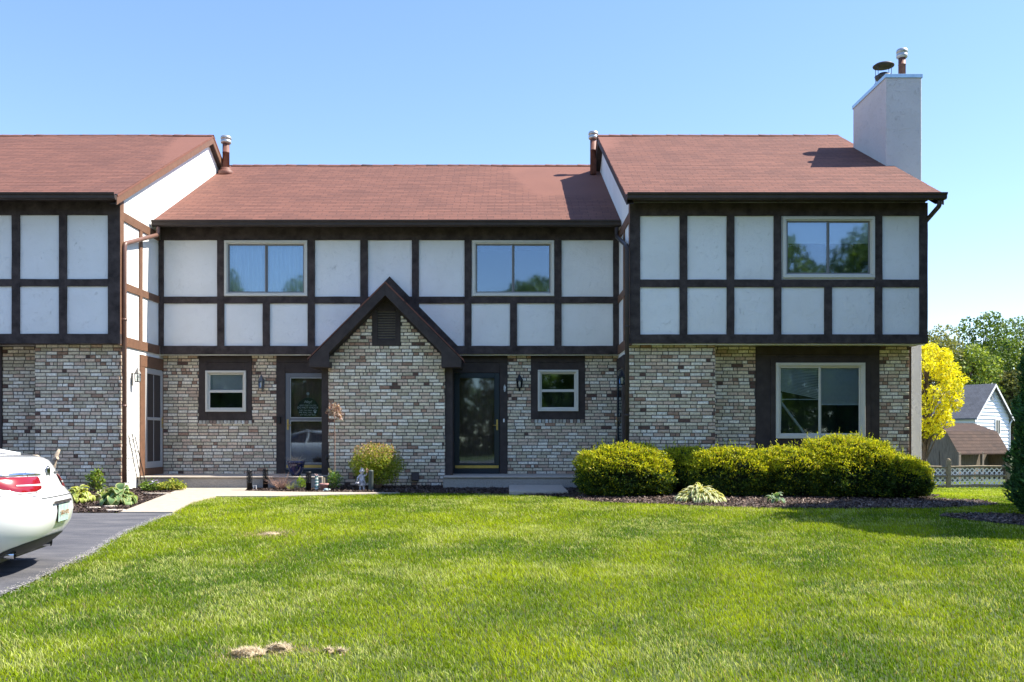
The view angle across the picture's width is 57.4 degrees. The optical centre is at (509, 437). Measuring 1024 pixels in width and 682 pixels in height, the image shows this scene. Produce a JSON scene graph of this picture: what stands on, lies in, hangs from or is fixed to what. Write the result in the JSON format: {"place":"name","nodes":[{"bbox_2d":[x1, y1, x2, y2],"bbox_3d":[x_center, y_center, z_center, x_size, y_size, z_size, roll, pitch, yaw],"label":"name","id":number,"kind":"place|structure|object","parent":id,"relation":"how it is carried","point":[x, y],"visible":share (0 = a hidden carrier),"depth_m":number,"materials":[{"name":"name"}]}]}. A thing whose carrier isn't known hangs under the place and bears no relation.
{"place":"outdoors","nodes":[
{"label":"outdoors","id":0,"kind":"place"},
{"bbox_2d":[0,513,173,594],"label":"driveway","id":1,"kind":"structure","parent":0,"point":[82,533],"depth_m":10.33,"materials":[{"name":"grey asphalt"}]},
{"bbox_2d":[0,449,73,562],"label":"parked car","id":2,"kind":"object","parent":1,"relation":"on","point":[36,505],"visible":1,"depth_m":8.23,"materials":[{"name":"white paint"}]},
{"bbox_2d":[0,514,170,593],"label":"gravel grit","id":3,"kind":"object","parent":1,"relation":"on","point":[81,556],"visible":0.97,"depth_m":9.40,"materials":[{"name":"grey gravel"}]},
{"bbox_2d":[0,447,1023,681],"bbox_3d":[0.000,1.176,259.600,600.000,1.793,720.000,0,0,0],"label":"lawn","id":4,"kind":"structure","parent":0,"point":[571,648],"depth_m":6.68,"materials":[{"name":"green plant"}]},
{"bbox_2d":[0,134,221,490],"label":"townhouse","id":5,"kind":"structure","parent":4,"relation":"on","point":[79,296],"depth_m":17.80,"materials":[{"name":"white paint"}]},
{"bbox_2d":[128,433,144,482],"bbox_3d":[-7.190,0.400,18.123,0.217,0.957,0.442,0,0,0],"label":"wire trellis","id":6,"kind":"object","parent":5,"relation":"attached to","point":[137,460],"visible":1,"depth_m":18.05,"materials":[{"name":"white metal"}]},
{"bbox_2d":[132,367,140,385],"bbox_3d":[-7.240,-1.184,18.171,0.179,0.360,0.120,0,0,0],"label":"wall lantern","id":7,"kind":"object","parent":5,"relation":"attached to","point":[137,371],"depth_m":18.16,"materials":[{"name":"grey metal"}]},
{"bbox_2d":[145,368,163,467],"bbox_3d":[-7.308,-0.382,19.280,0.093,2.015,0.940,0,0,0],"label":"storm door","id":8,"kind":"structure","parent":5,"relation":"in","point":[154,422],"depth_m":19.27,"materials":[{"name":"grey glass"}]},
{"bbox_2d":[73,492,162,512],"bbox_3d":[-17.862,1.059,16.057,24.277,0.100,4.646,0,0,0],"label":"mulch bed","id":9,"kind":"object","parent":4,"relation":"on","point":[103,509],"visible":0.16,"depth_m":13.78,"materials":[{"name":"brown wood"}]},
{"bbox_2d":[34,449,59,468],"bbox_3d":[-8.450,0.635,17.048,0.543,0.851,0.176,0,0,0],"label":"driftwood","id":10,"kind":"object","parent":9,"relation":"on","point":[54,459],"visible":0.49,"depth_m":17.00,"materials":[{"name":"beige wood"}]},
{"bbox_2d":[69,484,95,502],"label":"hosta","id":11,"kind":"object","parent":9,"relation":"on","point":[77,492],"visible":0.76,"depth_m":15.13,"materials":[{"name":"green plant"}]},
{"bbox_2d":[84,465,106,492],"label":"upright perennial","id":12,"kind":"object","parent":9,"relation":"on","point":[94,482],"visible":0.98,"depth_m":17.11,"materials":[{"name":"green plant"}]},
{"bbox_2d":[93,486,106,500],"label":"hosta","id":13,"kind":"object","parent":9,"relation":"on","point":[101,492],"visible":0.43,"depth_m":15.69,"materials":[{"name":"green plant"}]},
{"bbox_2d":[106,509,125,511],"bbox_3d":[-5.869,1.103,13.949,0.310,0.055,0.176,0,0,0],"label":"flagstone","id":14,"kind":"object","parent":9,"relation":"on","point":[115,510],"visible":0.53,"depth_m":13.93,"materials":[{"name":"beige stone"}]},
{"bbox_2d":[100,483,137,505],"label":"hosta","id":15,"kind":"object","parent":9,"relation":"on","point":[118,493],"visible":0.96,"depth_m":14.77,"materials":[{"name":"green plant"}]},
{"bbox_2d":[138,478,161,490],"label":"groundcover","id":16,"kind":"object","parent":9,"relation":"on","point":[146,485],"visible":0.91,"depth_m":17.64,"materials":[{"name":"green plant"}]},
{"bbox_2d":[155,478,187,490],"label":"groundcover","id":17,"kind":"object","parent":9,"relation":"on","point":[172,485],"visible":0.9,"depth_m":17.76,"materials":[{"name":"green plant"}]},
{"bbox_2d":[69,484,581,512],"bbox_3d":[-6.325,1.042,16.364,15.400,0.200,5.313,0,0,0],"label":"bark mulch","id":18,"kind":"object","parent":9,"relation":"on","point":[149,496],"visible":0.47,"depth_m":17.48,"materials":[{"name":"brown wood"}]},
{"bbox_2d":[247,470,251,490],"bbox_3d":[-4.958,0.824,17.850,0.107,0.404,0.107,0,0,0],"label":"path light","id":19,"kind":"object","parent":18,"relation":"on","point":[249,481],"visible":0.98,"depth_m":17.81,"materials":[{"name":"black metal"}]},
{"bbox_2d":[263,469,267,488],"bbox_3d":[-4.771,0.815,18.300,0.107,0.404,0.107,0,0,0],"label":"path light","id":20,"kind":"object","parent":18,"relation":"on","point":[265,476],"visible":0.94,"depth_m":18.26,"materials":[{"name":"black metal"}]},
{"bbox_2d":[265,474,291,488],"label":"dry grass tuft","id":21,"kind":"object","parent":18,"relation":"on","point":[280,483],"visible":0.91,"depth_m":18.07,"materials":[{"name":"brown plant"}]},
{"bbox_2d":[296,475,306,489],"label":"yellow green plant","id":22,"kind":"object","parent":18,"relation":"on","point":[301,483],"visible":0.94,"depth_m":18.11,"materials":[{"name":"green plant"}]},
{"bbox_2d":[306,471,310,490],"bbox_3d":[-3.833,0.839,17.850,0.107,0.374,0.107,0,0,0],"label":"path light","id":23,"kind":"object","parent":18,"relation":"on","point":[308,482],"visible":0.98,"depth_m":17.81,"materials":[{"name":"black metal"}]},
{"bbox_2d":[314,474,318,490],"bbox_3d":[-3.687,0.862,17.880,0.088,0.327,0.088,0,0,-34],"label":"garden totem","id":24,"kind":"object","parent":18,"relation":"on","point":[316,485],"visible":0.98,"depth_m":17.85,"materials":[{"name":"silver metal"}]},
{"bbox_2d":[319,478,328,489],"bbox_3d":[-3.547,0.898,17.900,0.181,0.254,0.181,0,0,0],"label":"flower pot","id":25,"kind":"object","parent":18,"relation":"on","point":[323,485],"visible":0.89,"depth_m":17.85,"materials":[{"name":"pink ceramic"}]},
{"bbox_2d":[325,454,334,487],"bbox_3d":[-3.548,0.674,18.552,0.076,0.669,0.520,0,0,-29],"label":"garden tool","id":26,"kind":"object","parent":18,"relation":"on","point":[327,461],"visible":0.78,"depth_m":18.64,"materials":[{"name":"black metal"}]},
{"bbox_2d":[325,402,344,471],"bbox_3d":[-3.456,0.155,18.510,0.435,1.716,0.316,0,0,45],"label":"weeping ornamental tree","id":27,"kind":"object","parent":18,"relation":"on","point":[334,408],"visible":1,"depth_m":18.49,"materials":[{"name":"plant"}]},
{"bbox_2d":[327,470,342,487],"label":"shrub","id":28,"kind":"object","parent":18,"relation":"on","point":[334,477],"visible":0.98,"depth_m":18.15,"materials":[{"name":"green plant"}]},
{"bbox_2d":[355,468,367,489],"bbox_3d":[-2.813,0.808,17.895,0.245,0.455,0.210,0,0,0],"label":"garden statue","id":29,"kind":"object","parent":18,"relation":"on","point":[361,481],"visible":0.91,"depth_m":17.86,"materials":[{"name":"grey stone"}]},
{"bbox_2d":[368,470,373,489],"bbox_3d":[-2.641,0.824,17.850,0.100,0.405,0.097,0,0,0],"label":"path light","id":30,"kind":"object","parent":18,"relation":"on","point":[370,483],"visible":0.84,"depth_m":17.81,"materials":[{"name":"grey metal"}]},
{"bbox_2d":[348,441,406,487],"bbox_3d":[-2.570,0.548,18.258,1.139,0.947,0.872,0,0,0],"label":"flowering shrub","id":31,"kind":"object","parent":18,"relation":"on","point":[387,464],"visible":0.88,"depth_m":18.12,"materials":[{"name":"green plant"}]},
{"bbox_2d":[137,474,328,487],"bbox_3d":[-5.507,1.020,19.098,3.654,0.500,1.395,0,0,0],"label":"concrete stoop","id":32,"kind":"object","parent":4,"relation":"on","point":[215,480],"visible":0.47,"depth_m":18.43,"materials":[{"name":"grey concrete"}]},
{"bbox_2d":[285,454,304,475],"bbox_3d":[-4.243,0.542,18.598,0.418,0.455,0.405,0,0,0],"label":"flower pot","id":33,"kind":"object","parent":32,"relation":"on","point":[295,468],"visible":1,"depth_m":18.49,"materials":[{"name":"blue ceramic"}]},
{"bbox_2d":[228,645,266,657],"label":"dead grass clump","id":34,"kind":"object","parent":4,"relation":"on","point":[244,651],"visible":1,"depth_m":5.55,"materials":[{"name":"plant"}]},
{"bbox_2d":[120,488,399,512],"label":"front walk","id":35,"kind":"structure","parent":4,"relation":"on","point":[172,503],"depth_m":16.60,"materials":[{"name":"concrete"}]},
{"bbox_2d":[260,531,278,534],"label":"dead grass clump","id":36,"kind":"object","parent":4,"relation":"on","point":[269,533],"visible":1,"depth_m":11.29,"materials":[{"name":"plant"}]},
{"bbox_2d":[265,641,292,652],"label":"dead grass clump","id":37,"kind":"object","parent":4,"relation":"on","point":[280,647],"visible":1,"depth_m":5.65,"materials":[{"name":"plant"}]},
{"bbox_2d":[322,645,334,653],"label":"dead grass clump","id":38,"kind":"object","parent":4,"relation":"on","point":[329,648],"visible":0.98,"depth_m":5.63,"materials":[{"name":"plant"}]},
{"bbox_2d":[336,646,348,654],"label":"dead grass clump","id":39,"kind":"object","parent":4,"relation":"on","point":[340,650],"visible":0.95,"depth_m":5.61,"materials":[{"name":"plant"}]},
{"bbox_2d":[151,130,620,485],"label":"townhouse","id":40,"kind":"structure","parent":4,"relation":"on","point":[419,316],"depth_m":19.60,"materials":[{"name":"white paint"}]},
{"bbox_2d":[205,371,245,411],"bbox_3d":[-5.992,-0.973,19.814,0.857,0.867,0.142,0,0,0],"label":"window","id":41,"kind":"structure","parent":40,"relation":"in","point":[212,385],"depth_m":19.79,"materials":[{"name":"beige plastic"}]},
{"bbox_2d":[258,375,264,391],"bbox_3d":[-5.220,-1.142,19.703,0.150,0.360,0.175,0,0,0],"label":"wall lantern","id":42,"kind":"object","parent":40,"relation":"attached to","point":[260,383],"depth_m":19.67,"materials":[{"name":"grey metal"}]},
{"bbox_2d":[224,240,307,295],"bbox_3d":[-5.096,-3.535,19.638,1.738,1.164,0.166,0,0,0],"label":"window","id":43,"kind":"structure","parent":40,"relation":"in","point":[251,267],"depth_m":19.67,"materials":[{"name":"clear glass"}]},
{"bbox_2d":[286,373,321,468],"bbox_3d":[-4.281,-0.340,19.866,0.915,2.040,0.248,0,0,0],"label":"storm door","id":44,"kind":"structure","parent":40,"relation":"in","point":[303,434],"depth_m":19.93,"materials":[{"name":"grey glass"}]},
{"bbox_2d":[297,392,317,416],"bbox_3d":[-4.278,-0.691,19.869,0.445,0.530,0.012,0,0,0],"label":"round sign","id":45,"kind":"object","parent":44,"relation":"hanging from","point":[307,407],"visible":1,"depth_m":19.87,"materials":[{"name":"green metal"}]},
{"bbox_2d":[454,373,499,469],"bbox_3d":[-0.690,-0.335,19.866,0.957,2.050,0.248,0,0,0],"label":"storm door","id":46,"kind":"structure","parent":40,"relation":"in","point":[476,395],"depth_m":19.93,"materials":[{"name":"black glass"}]},
{"bbox_2d":[472,240,553,295],"bbox_3d":[0.077,-3.535,19.607,1.709,1.164,0.105,0,0,0],"label":"window","id":47,"kind":"structure","parent":40,"relation":"in","point":[475,243],"depth_m":19.56,"materials":[{"name":"beige plastic"}]},
{"bbox_2d":[516,374,522,390],"bbox_3d":[0.212,-1.153,19.703,0.150,0.360,0.175,0,0,0],"label":"wall lantern","id":48,"kind":"object","parent":40,"relation":"attached to","point":[519,378],"depth_m":19.68,"materials":[{"name":"black metal"}]},
{"bbox_2d":[538,370,577,410],"bbox_3d":[1.026,-0.986,19.796,0.857,0.873,0.105,0,0,0],"label":"window","id":49,"kind":"structure","parent":40,"relation":"in","point":[540,372],"depth_m":19.76,"materials":[{"name":"beige plastic"}]},
{"bbox_2d":[443,474,576,487],"bbox_3d":[0.485,1.020,19.098,3.597,0.500,1.395,0,0,0],"label":"concrete stoop","id":50,"kind":"object","parent":4,"relation":"on","point":[482,480],"visible":0.34,"depth_m":18.43,"materials":[{"name":"grey concrete"}]},
{"bbox_2d":[509,485,567,494],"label":"concrete slab","id":51,"kind":"structure","parent":4,"relation":"on","point":[527,489],"depth_m":17.30,"materials":[{"name":"grey concrete"}]},
{"bbox_2d":[595,47,947,458],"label":"townhouse","id":52,"kind":"structure","parent":4,"relation":"on","point":[772,288],"depth_m":17.79,"materials":[{"name":"white paint"}]},
{"bbox_2d":[615,369,621,442],"bbox_3d":[2.336,-0.382,19.280,0.248,2.015,0.940,0,0,0],"label":"storm door","id":53,"kind":"structure","parent":52,"relation":"in","point":[619,387],"depth_m":19.42,"materials":[{"name":"black metal"}]},
{"bbox_2d":[618,370,624,384],"bbox_3d":[2.191,-1.129,18.063,0.179,0.360,0.120,0,0,0],"label":"wall lantern","id":54,"kind":"object","parent":52,"relation":"attached to","point":[621,374],"depth_m":18.05,"materials":[{"name":"black metal"}]},
{"bbox_2d":[776,363,864,438],"bbox_3d":[6.025,-0.710,18.291,1.726,1.468,0.362,0,0,0],"label":"picture window","id":55,"kind":"structure","parent":52,"relation":"in","point":[825,381],"depth_m":18.23,"materials":[{"name":"beige plastic"}]},
{"bbox_2d":[782,216,874,277],"bbox_3d":[5.996,-3.568,17.626,1.725,1.147,0.142,0,0,0],"label":"window","id":56,"kind":"structure","parent":52,"relation":"in","point":[827,230],"depth_m":17.63,"materials":[{"name":"clear glass"}]},
{"bbox_2d":[921,341,969,461],"bbox_3d":[12.738,-0.604,28.531,2.288,4.686,2.074,0,0,45],"label":"yellow tree","id":57,"kind":"object","parent":4,"relation":"on","point":[932,425],"visible":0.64,"depth_m":28.16,"materials":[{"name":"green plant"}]},
{"bbox_2d":[921,324,978,385],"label":"spreading tree","id":58,"kind":"object","parent":4,"relation":"on","point":[948,342],"visible":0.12,"depth_m":95.78,"materials":[{"name":"green plant"}]},
{"bbox_2d":[921,423,1009,480],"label":"garden shed","id":59,"kind":"structure","parent":4,"relation":"on","point":[962,444],"depth_m":43.19,"materials":[{"name":"brown wood"}]},
{"bbox_2d":[921,383,1014,449],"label":"house","id":60,"kind":"structure","parent":4,"relation":"on","point":[985,405],"depth_m":77.99,"materials":[{"name":"white wood"}]},
{"bbox_2d":[994,419,1000,434],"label":"window","id":61,"kind":"structure","parent":60,"relation":"in","point":[997,423],"depth_m":78.40,"materials":[{"name":"white glass"}]},
{"bbox_2d":[929,458,1013,487],"bbox_3d":[19.020,1.510,38.023,12.089,1.315,0.207,0,0,0],"label":"lattice fence","id":62,"kind":"object","parent":4,"relation":"on","point":[948,475],"visible":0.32,"depth_m":37.98,"materials":[{"name":"grey wood"}]},
{"bbox_2d":[939,343,1005,391],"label":"spreading tree","id":63,"kind":"object","parent":4,"relation":"on","point":[979,362],"visible":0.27,"depth_m":93.91,"materials":[{"name":"green plant"}]},
{"bbox_2d":[939,513,1023,525],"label":"mulch bed","id":64,"kind":"object","parent":4,"relation":"on","point":[968,518],"visible":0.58,"depth_m":13.18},
{"bbox_2d":[569,489,1023,524],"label":"bark mulch","id":65,"kind":"object","parent":64,"relation":"on","point":[862,501],"visible":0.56,"depth_m":15.42,"materials":[{"name":"brown wood"}]},
{"bbox_2d":[572,438,679,495],"bbox_3d":[2.084,0.531,16.886,1.982,1.051,1.515,0,0,0],"label":"hedge bush","id":66,"kind":"object","parent":65,"relation":"on","point":[630,468],"visible":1,"depth_m":16.41,"materials":[{"name":"green plant"}]},
{"bbox_2d":[661,440,701,492],"bbox_3d":[3.152,0.545,17.448,1.262,0.994,0.913,0,0,0],"label":"hedge bush","id":67,"kind":"object","parent":65,"relation":"on","point":[678,454],"visible":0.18,"depth_m":17.20,"materials":[{"name":"green plant"}]},
{"bbox_2d":[673,482,726,502],"bbox_3d":[3.178,0.908,15.606,0.900,0.331,0.884,0,0,0],"label":"hosta","id":68,"kind":"object","parent":65,"relation":"on","point":[699,493],"visible":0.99,"depth_m":15.38,"materials":[{"name":"green plant"}]},
{"bbox_2d":[677,439,775,495],"bbox_3d":[3.996,0.542,16.887,2.031,1.026,1.390,0,0,0],"label":"hedge bush","id":69,"kind":"object","parent":65,"relation":"on","point":[724,470],"visible":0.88,"depth_m":16.42,"materials":[{"name":"green plant"}]},
{"bbox_2d":[766,492,785,503],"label":"hosta","id":70,"kind":"object","parent":65,"relation":"on","point":[773,498],"visible":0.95,"depth_m":15.20,"materials":[{"name":"green plant"}]},
{"bbox_2d":[753,439,832,496],"bbox_3d":[5.086,0.539,16.854,1.788,1.033,1.530,0,0,0],"label":"hedge bush","id":71,"kind":"object","parent":65,"relation":"on","point":[788,461],"visible":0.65,"depth_m":16.37,"materials":[{"name":"green plant"}]},
{"bbox_2d":[800,428,908,496],"bbox_3d":[5.957,0.439,16.789,2.280,1.250,1.621,0,0,0],"label":"hedge bush","id":72,"kind":"object","parent":65,"relation":"on","point":[858,465],"visible":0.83,"depth_m":16.25,"materials":[{"name":"green plant"}]},
{"bbox_2d":[874,445,940,497],"bbox_3d":[6.928,0.613,16.885,1.492,0.952,1.412,0,0,0],"label":"hedge bush","id":73,"kind":"object","parent":65,"relation":"on","point":[916,476],"visible":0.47,"depth_m":16.41,"materials":[{"name":"green plant"}]},
{"bbox_2d":[1000,329,1023,512],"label":"arborvitae","id":74,"kind":"object","parent":64,"relation":"on","point":[1014,486],"visible":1,"depth_m":14.23,"materials":[{"name":"green plant"}]},
{"bbox_2d":[944,310,1023,395],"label":"spreading tree","id":75,"kind":"object","parent":4,"relation":"on","point":[985,331],"visible":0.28,"depth_m":98.12,"materials":[{"name":"green plant"}]},
{"bbox_2d":[985,368,1022,441],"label":"spreading tree","id":76,"kind":"object","parent":4,"relation":"on","point":[1009,379],"visible":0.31,"depth_m":93.69,"materials":[{"name":"green plant"}]},
{"bbox_2d":[984,315,1023,396],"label":"spreading tree","id":77,"kind":"object","parent":4,"relation":"on","point":[1012,321],"visible":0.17,"depth_m":103.65,"materials":[{"name":"green plant"}]},
{"bbox_2d":[1007,341,1022,393],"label":"spreading tree","id":78,"kind":"object","parent":4,"relation":"on","point":[1020,342],"visible":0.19,"depth_m":96.56,"materials":[{"name":"green plant"}]},
{"bbox_2d":[0,0,1023,382],"label":"sky","id":79,"kind":"structure","parent":0,"point":[297,82],"materials":[{"name":"blue"}]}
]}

